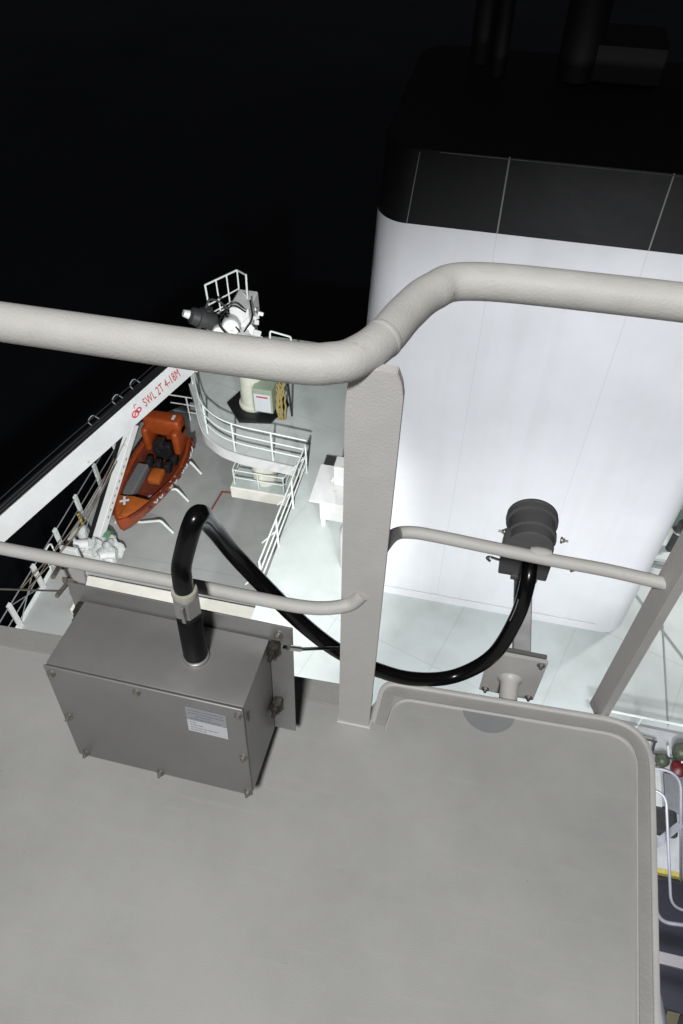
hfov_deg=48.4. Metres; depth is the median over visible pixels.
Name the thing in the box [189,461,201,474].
boat cradle
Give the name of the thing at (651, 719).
deck edge railing
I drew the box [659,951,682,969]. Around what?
grey beam
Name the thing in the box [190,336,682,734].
deck
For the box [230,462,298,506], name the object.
service platform
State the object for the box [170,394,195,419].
stern railing
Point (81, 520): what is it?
yellow handle
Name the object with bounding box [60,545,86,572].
white screen
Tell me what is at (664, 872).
yellow edge
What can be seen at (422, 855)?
platform
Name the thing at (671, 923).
bent rail
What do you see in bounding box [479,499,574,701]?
navigation light
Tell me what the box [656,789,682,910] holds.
bent rail
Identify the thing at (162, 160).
sea
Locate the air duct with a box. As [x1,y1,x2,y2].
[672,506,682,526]
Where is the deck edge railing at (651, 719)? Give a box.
[611,710,682,734]
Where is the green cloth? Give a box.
[102,528,114,538]
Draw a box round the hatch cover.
[656,806,677,838]
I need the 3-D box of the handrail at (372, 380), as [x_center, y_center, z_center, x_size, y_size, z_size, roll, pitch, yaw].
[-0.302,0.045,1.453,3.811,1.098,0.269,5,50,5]
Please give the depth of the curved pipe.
8.93 m
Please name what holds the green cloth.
on the canvas cover
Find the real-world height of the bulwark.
0.200 m
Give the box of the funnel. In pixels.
[366,0,682,631]
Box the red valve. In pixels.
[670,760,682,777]
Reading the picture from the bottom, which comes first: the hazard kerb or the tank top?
the hazard kerb
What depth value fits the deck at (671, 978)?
13.36 m
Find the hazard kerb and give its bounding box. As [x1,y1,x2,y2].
[664,1008,682,1023]
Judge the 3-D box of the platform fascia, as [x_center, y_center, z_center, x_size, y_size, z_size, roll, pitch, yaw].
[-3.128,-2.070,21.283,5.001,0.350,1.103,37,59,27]
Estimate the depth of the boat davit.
21.52 m
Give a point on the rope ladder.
(279, 401)
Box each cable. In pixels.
[171,504,537,686]
[283,644,339,651]
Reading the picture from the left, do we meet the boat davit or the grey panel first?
the boat davit
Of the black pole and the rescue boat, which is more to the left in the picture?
the rescue boat
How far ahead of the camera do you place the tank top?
15.08 m
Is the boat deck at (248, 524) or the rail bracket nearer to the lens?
the rail bracket
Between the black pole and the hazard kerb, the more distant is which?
the black pole
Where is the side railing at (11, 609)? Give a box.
[0,443,115,628]
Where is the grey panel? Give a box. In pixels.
[663,773,682,813]
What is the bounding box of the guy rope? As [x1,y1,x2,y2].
[20,458,116,588]
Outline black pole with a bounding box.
[287,383,292,416]
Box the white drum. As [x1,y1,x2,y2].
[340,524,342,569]
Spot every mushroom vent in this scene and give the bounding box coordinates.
[655,753,669,767]
[672,742,682,760]
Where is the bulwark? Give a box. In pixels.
[70,576,254,618]
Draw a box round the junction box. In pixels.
[43,582,295,797]
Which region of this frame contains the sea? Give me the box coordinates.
[0,0,682,627]
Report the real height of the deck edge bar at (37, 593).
0.100 m
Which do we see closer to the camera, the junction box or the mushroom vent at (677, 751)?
the junction box
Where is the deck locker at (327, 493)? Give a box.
[309,456,343,525]
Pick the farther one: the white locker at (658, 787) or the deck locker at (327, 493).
the deck locker at (327, 493)
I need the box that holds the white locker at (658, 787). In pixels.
[655,766,662,806]
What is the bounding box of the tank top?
[632,725,682,872]
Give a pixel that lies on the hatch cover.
(660, 820)
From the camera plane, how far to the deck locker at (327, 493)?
18.42 m
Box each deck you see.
[22,402,682,884]
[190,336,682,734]
[658,879,682,1015]
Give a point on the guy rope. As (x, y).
(75, 524)
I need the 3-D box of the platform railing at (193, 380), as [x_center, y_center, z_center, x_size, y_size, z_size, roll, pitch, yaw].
[-3.046,-2.555,20.847,5.005,1.042,1.112,37,59,27]
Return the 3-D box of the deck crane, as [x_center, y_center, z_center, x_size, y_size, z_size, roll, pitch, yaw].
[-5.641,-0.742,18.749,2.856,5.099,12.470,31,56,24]
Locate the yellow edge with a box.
[657,868,678,878]
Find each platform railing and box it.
[191,373,307,460]
[245,444,307,584]
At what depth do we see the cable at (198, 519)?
1.46 m
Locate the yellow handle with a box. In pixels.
[77,513,82,524]
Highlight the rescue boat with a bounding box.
[112,410,193,530]
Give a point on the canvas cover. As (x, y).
(110, 543)
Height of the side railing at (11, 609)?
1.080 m
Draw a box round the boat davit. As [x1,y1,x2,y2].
[73,425,138,562]
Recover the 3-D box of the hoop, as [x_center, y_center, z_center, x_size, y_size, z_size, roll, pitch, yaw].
[-8.113,1.354,21.355,0.050,1.175,0.450,10,50,8]
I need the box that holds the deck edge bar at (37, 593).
[15,422,138,627]
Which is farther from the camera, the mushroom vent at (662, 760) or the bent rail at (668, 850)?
the mushroom vent at (662, 760)
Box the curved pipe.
[660,992,666,1023]
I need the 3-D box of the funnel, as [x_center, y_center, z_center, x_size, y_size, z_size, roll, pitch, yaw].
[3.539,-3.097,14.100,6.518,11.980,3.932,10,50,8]
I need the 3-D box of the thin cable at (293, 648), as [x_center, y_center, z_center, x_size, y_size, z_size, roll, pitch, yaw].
[-0.048,0.272,1.539,0.169,0.186,0.021,-34,57,-26]
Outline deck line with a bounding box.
[211,491,230,509]
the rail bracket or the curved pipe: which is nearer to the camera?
the rail bracket
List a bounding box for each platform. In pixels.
[0,625,660,1023]
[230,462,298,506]
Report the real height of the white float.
0.590 m
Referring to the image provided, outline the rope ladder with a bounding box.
[275,382,286,420]
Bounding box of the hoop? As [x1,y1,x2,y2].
[45,543,55,571]
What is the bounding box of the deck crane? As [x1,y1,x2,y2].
[0,269,291,541]
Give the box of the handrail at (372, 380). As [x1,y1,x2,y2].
[0,262,682,728]
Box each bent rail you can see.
[655,767,682,881]
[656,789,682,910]
[658,910,682,926]
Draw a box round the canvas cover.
[87,535,125,561]
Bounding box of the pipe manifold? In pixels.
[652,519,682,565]
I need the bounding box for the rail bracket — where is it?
[0,565,86,597]
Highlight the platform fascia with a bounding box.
[189,384,304,476]
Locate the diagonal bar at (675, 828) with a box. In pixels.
[657,821,682,847]
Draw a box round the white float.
[77,525,89,538]
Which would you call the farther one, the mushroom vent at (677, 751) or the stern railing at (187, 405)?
the stern railing at (187, 405)
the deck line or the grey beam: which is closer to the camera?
the grey beam
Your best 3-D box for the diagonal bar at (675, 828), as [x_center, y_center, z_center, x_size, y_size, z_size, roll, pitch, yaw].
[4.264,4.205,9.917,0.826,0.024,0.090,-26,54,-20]
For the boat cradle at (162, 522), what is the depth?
22.56 m
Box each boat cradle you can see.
[114,519,173,533]
[171,488,188,501]
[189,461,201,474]

